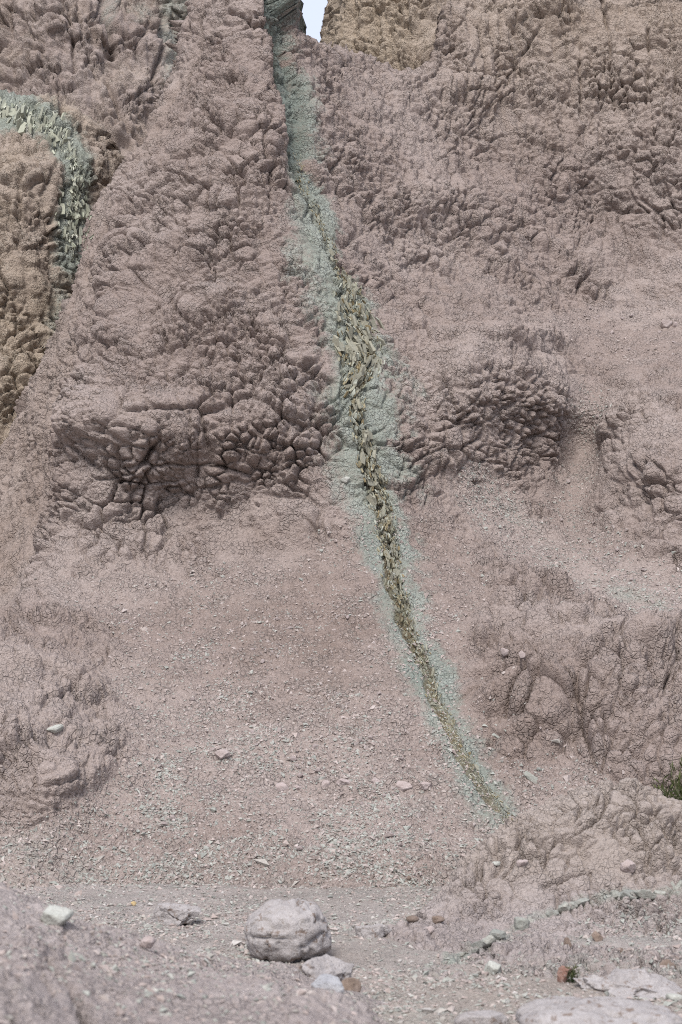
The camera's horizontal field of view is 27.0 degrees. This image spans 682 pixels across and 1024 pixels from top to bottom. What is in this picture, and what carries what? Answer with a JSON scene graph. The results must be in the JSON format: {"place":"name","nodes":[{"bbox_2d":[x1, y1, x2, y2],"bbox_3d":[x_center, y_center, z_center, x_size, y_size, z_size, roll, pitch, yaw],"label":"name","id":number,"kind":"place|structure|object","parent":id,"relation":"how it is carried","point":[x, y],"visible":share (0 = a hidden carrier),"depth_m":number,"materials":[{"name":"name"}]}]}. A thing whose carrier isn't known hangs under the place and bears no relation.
{"place":"outdoors","nodes":[
{"label":"outdoors","id":0,"kind":"place"},
{"bbox_2d":[0,89,125,445],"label":"hill","id":1,"kind":"structure","parent":0,"point":[38,268],"depth_m":25.27,"materials":[{"name":"brown stone"}]},
{"bbox_2d":[0,97,93,261],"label":"shale vein","id":2,"kind":"object","parent":1,"relation":"on","point":[21,112],"visible":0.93,"depth_m":26.27,"materials":[{"name":"stone"}]},
{"bbox_2d":[0,0,188,155],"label":"cliff","id":3,"kind":"structure","parent":0,"point":[108,64],"depth_m":37.31,"materials":[{"name":"stone"}]},
{"bbox_2d":[0,882,389,1023],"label":"bank","id":4,"kind":"structure","parent":0,"point":[34,1002],"depth_m":5.11,"materials":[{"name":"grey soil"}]},
{"bbox_2d":[40,905,73,925],"bbox_3d":[-1.260,1.798,6.302,0.143,0.080,0.109,5,7,7],"label":"rock","id":5,"kind":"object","parent":4,"relation":"on","point":[56,915],"depth_m":6.28,"materials":[{"name":"grey stone"}]},
{"bbox_2d":[139,936,155,948],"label":"stone","id":6,"kind":"object","parent":4,"relation":"on","point":[147,942],"visible":1,"depth_m":6.51,"materials":[{"name":"stone"}]},
{"bbox_2d":[311,974,343,992],"bbox_3d":[-0.060,2.414,7.245,0.176,0.076,0.141,6,6,21],"label":"stone","id":7,"kind":"object","parent":4,"relation":"on","point":[326,981],"visible":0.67,"depth_m":7.22,"materials":[{"name":"grey stone"}]},
{"bbox_2d":[341,977,361,992],"bbox_3d":[0.049,2.511,7.526,0.097,0.086,0.107,-4,-9,26],"label":"rock","id":8,"kind":"object","parent":4,"relation":"on","point":[351,984],"visible":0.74,"depth_m":7.51,"materials":[{"name":"brown stone"}]},
{"bbox_2d":[454,1010,510,1023],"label":"slab","id":9,"kind":"object","parent":4,"relation":"on","point":[483,1017],"depth_m":6.03,"materials":[{"name":"stone"}]},
{"bbox_2d":[301,0,327,41],"label":"sky","id":10,"kind":"structure","parent":0,"point":[313,10],"materials":[{"name":"white"}]},
{"bbox_2d":[0,0,681,888],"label":"cliff","id":11,"kind":"structure","parent":0,"point":[492,188],"depth_m":18.94,"materials":[{"name":"brown stone"}]},
{"bbox_2d":[46,724,63,732],"bbox_3d":[-2.735,2.080,13.619,0.168,0.067,0.094,-10,10,-16],"label":"slab","id":12,"kind":"object","parent":11,"relation":"on","point":[56,728],"depth_m":13.59,"materials":[{"name":"grey stone"}]},
{"bbox_2d":[215,749,229,759],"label":"stone","id":13,"kind":"object","parent":11,"relation":"on","point":[220,754],"visible":1,"depth_m":13.81,"materials":[{"name":"grey stone"}]},
{"bbox_2d":[275,782,288,791],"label":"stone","id":14,"kind":"object","parent":11,"relation":"on","point":[281,786],"visible":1,"depth_m":13.37,"materials":[{"name":"stone"}]},
{"bbox_2d":[296,845,302,850],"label":"clod","id":15,"kind":"object","parent":11,"relation":"on","point":[299,848],"visible":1,"depth_m":12.38,"materials":[{"name":"soil"}]},
{"bbox_2d":[322,780,329,787],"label":"clod","id":16,"kind":"object","parent":11,"relation":"on","point":[325,783],"visible":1,"depth_m":13.40,"materials":[{"name":"stone"}]},
{"bbox_2d":[0,300,681,889],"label":"gravel","id":17,"kind":"structure","parent":11,"relation":"on","point":[366,806],"depth_m":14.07,"materials":[{"name":"grey gravel"}]},
{"bbox_2d":[336,778,350,784],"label":"clod","id":18,"kind":"object","parent":11,"relation":"on","point":[342,781],"visible":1,"depth_m":13.41,"materials":[{"name":"stone"}]},
{"bbox_2d":[341,477,349,482],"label":"stone","id":19,"kind":"object","parent":11,"relation":"on","point":[345,479],"visible":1,"depth_m":18.21,"materials":[{"name":"white stone"}]},
{"bbox_2d":[371,777,379,783],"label":"clod","id":20,"kind":"object","parent":11,"relation":"on","point":[374,780],"visible":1,"depth_m":13.46,"materials":[{"name":"soil"}]},
{"bbox_2d":[286,153,517,821],"bbox_3d":[0.847,-3.262,24.902,4.068,16.820,26.383,0,-8,0],"label":"shale vein","id":21,"kind":"object","parent":11,"relation":"on","point":[356,347],"visible":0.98,"depth_m":18.78,"materials":[{"name":"stone"}]},
{"bbox_2d":[395,781,411,790],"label":"clod","id":22,"kind":"object","parent":11,"relation":"on","point":[403,785],"visible":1,"depth_m":13.42,"materials":[{"name":"stone"}]},
{"bbox_2d":[418,781,431,789],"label":"clod","id":23,"kind":"object","parent":11,"relation":"on","point":[424,785],"visible":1,"depth_m":13.44,"materials":[{"name":"soil"}]},
{"bbox_2d":[500,648,509,655],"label":"stone","id":24,"kind":"object","parent":11,"relation":"on","point":[504,651],"visible":0.98,"depth_m":15.38,"materials":[{"name":"grey stone"}]},
{"bbox_2d":[518,650,525,657],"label":"stone","id":25,"kind":"object","parent":11,"relation":"on","point":[521,654],"visible":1,"depth_m":14.77,"materials":[{"name":"grey stone"}]},
{"bbox_2d":[524,771,537,783],"bbox_3d":[1.839,2.557,13.623,0.214,0.064,0.050,38,-6,5],"label":"slab","id":26,"kind":"object","parent":11,"relation":"on","point":[530,777],"depth_m":13.61,"materials":[{"name":"grey stone"}]},
{"bbox_2d":[660,319,672,327],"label":"stone","id":27,"kind":"object","parent":11,"relation":"on","point":[666,323],"visible":1,"depth_m":22.93,"materials":[{"name":"beige stone"}]},
{"bbox_2d":[652,755,681,799],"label":"shrub","id":28,"kind":"object","parent":11,"relation":"on","point":[675,793],"visible":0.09,"depth_m":12.35,"materials":[{"name":"green plant"}]},
{"bbox_2d":[21,881,681,1023],"bbox_3d":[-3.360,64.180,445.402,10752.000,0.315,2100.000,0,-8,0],"label":"ground","id":29,"kind":"structure","parent":0,"point":[353,952],"depth_m":9.43,"materials":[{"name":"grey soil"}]},
{"bbox_2d":[150,903,200,925],"bbox_3d":[-1.201,2.920,10.338,0.369,0.149,0.222,4,-4,-5],"label":"slab","id":30,"kind":"object","parent":29,"relation":"on","point":[173,913],"depth_m":10.26,"materials":[{"name":"stone"}]},
{"bbox_2d":[244,898,331,962],"bbox_3d":[-0.330,2.585,8.785,0.544,0.376,0.475,1,-8,-8],"label":"boulder","id":31,"kind":"object","parent":29,"relation":"on","point":[288,931],"visible":0.95,"depth_m":8.62,"materials":[{"name":"stone"}]},
{"bbox_2d":[294,954,354,980],"bbox_3d":[-0.136,2.504,7.694,0.445,0.216,0.297,7,-11,-41],"label":"rock","id":32,"kind":"object","parent":29,"relation":"on","point":[316,967],"visible":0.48,"depth_m":7.62,"materials":[{"name":"stone"}]},
{"bbox_2d":[355,923,391,938],"bbox_3d":[0.217,2.783,9.408,0.253,0.132,0.179,-1,-8,4],"label":"rock","id":33,"kind":"object","parent":29,"relation":"on","point":[378,930],"visible":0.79,"depth_m":9.34,"materials":[{"name":"stone"}]},
{"bbox_2d":[484,960,500,973],"bbox_3d":[0.897,2.685,8.373,0.112,0.071,0.094,-19,43,-31],"label":"rock","id":34,"kind":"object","parent":29,"relation":"on","point":[492,966],"depth_m":8.35,"materials":[{"name":"grey stone"}]},
{"bbox_2d":[557,965,571,982],"bbox_3d":[1.269,2.622,8.072,0.072,0.102,0.084,-5,-10,34],"label":"stone","id":35,"kind":"object","parent":29,"relation":"on","point":[562,972],"visible":1,"depth_m":8.04,"materials":[{"name":"brown stone"}]},
{"bbox_2d":[565,964,580,982],"bbox_3d":[1.311,2.633,8.061,0.082,0.150,0.107,-4,-9,26],"label":"weed","id":36,"kind":"object","parent":29,"relation":"on","point":[572,975],"visible":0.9,"depth_m":8.04,"materials":[{"name":"green plant"}]},
{"bbox_2d":[591,931,602,941],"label":"stone","id":37,"kind":"object","parent":29,"relation":"on","point":[596,936],"visible":1,"depth_m":9.37,"materials":[{"name":"brown stone"}]},
{"bbox_2d":[515,995,681,1023],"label":"boulder","id":38,"kind":"object","parent":29,"relation":"on","point":[554,1009],"visible":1,"depth_m":5.83,"materials":[{"name":"stone"}]},
{"bbox_2d":[573,968,681,1000],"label":"rock","id":39,"kind":"object","parent":29,"relation":"on","point":[637,983],"visible":0.69,"depth_m":7.83,"materials":[{"name":"stone"}]},
{"bbox_2d":[666,993,681,1000],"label":"stone","id":40,"kind":"object","parent":29,"relation":"on","point":[671,996],"visible":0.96,"depth_m":7.60,"materials":[{"name":"white stone"}]},
{"bbox_2d":[320,0,681,70],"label":"rock wall","id":41,"kind":"structure","parent":0,"point":[399,35],"depth_m":27.73,"materials":[{"name":"brown stone"}]},
{"bbox_2d":[380,777,681,978],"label":"mound","id":42,"kind":"object","parent":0,"point":[576,847],"visible":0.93,"depth_m":10.21,"materials":[{"name":"brown stone"}]},
{"bbox_2d":[406,915,418,921],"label":"rock","id":43,"kind":"object","parent":42,"relation":"on","point":[412,918],"visible":1,"depth_m":9.60,"materials":[{"name":"brown stone"}]},
{"bbox_2d":[426,926,433,933],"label":"stone","id":44,"kind":"object","parent":42,"relation":"on","point":[430,929],"visible":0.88,"depth_m":9.36,"materials":[{"name":"white stone"}]},
{"bbox_2d":[432,915,444,923],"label":"stone","id":45,"kind":"object","parent":42,"relation":"on","point":[437,919],"visible":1,"depth_m":9.70,"materials":[{"name":"brown stone"}]},
{"bbox_2d":[492,861,500,865],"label":"stone","id":46,"kind":"object","parent":42,"relation":"on","point":[496,863],"visible":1,"depth_m":10.39,"materials":[{"name":"grey stone"}]},
{"bbox_2d":[516,860,527,866],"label":"stone","id":47,"kind":"object","parent":42,"relation":"on","point":[519,863],"visible":1,"depth_m":10.30,"materials":[{"name":"stone"}]},
{"bbox_2d":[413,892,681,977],"bbox_3d":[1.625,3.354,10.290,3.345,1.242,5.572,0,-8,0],"label":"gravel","id":48,"kind":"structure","parent":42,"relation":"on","point":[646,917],"depth_m":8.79,"materials":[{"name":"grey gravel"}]},
{"bbox_2d":[564,937,571,947],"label":"stone","id":49,"kind":"object","parent":42,"relation":"on","point":[566,940],"visible":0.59,"depth_m":9.17,"materials":[{"name":"brown stone"}]},
{"bbox_2d":[620,859,635,872],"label":"stone","id":50,"kind":"object","parent":42,"relation":"on","point":[627,866],"visible":1,"depth_m":10.30,"materials":[{"name":"stone"}]},
{"bbox_2d":[659,959,675,968],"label":"stone","id":51,"kind":"object","parent":42,"relation":"on","point":[665,961],"visible":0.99,"depth_m":8.34,"materials":[{"name":"brown stone"}]}
]}

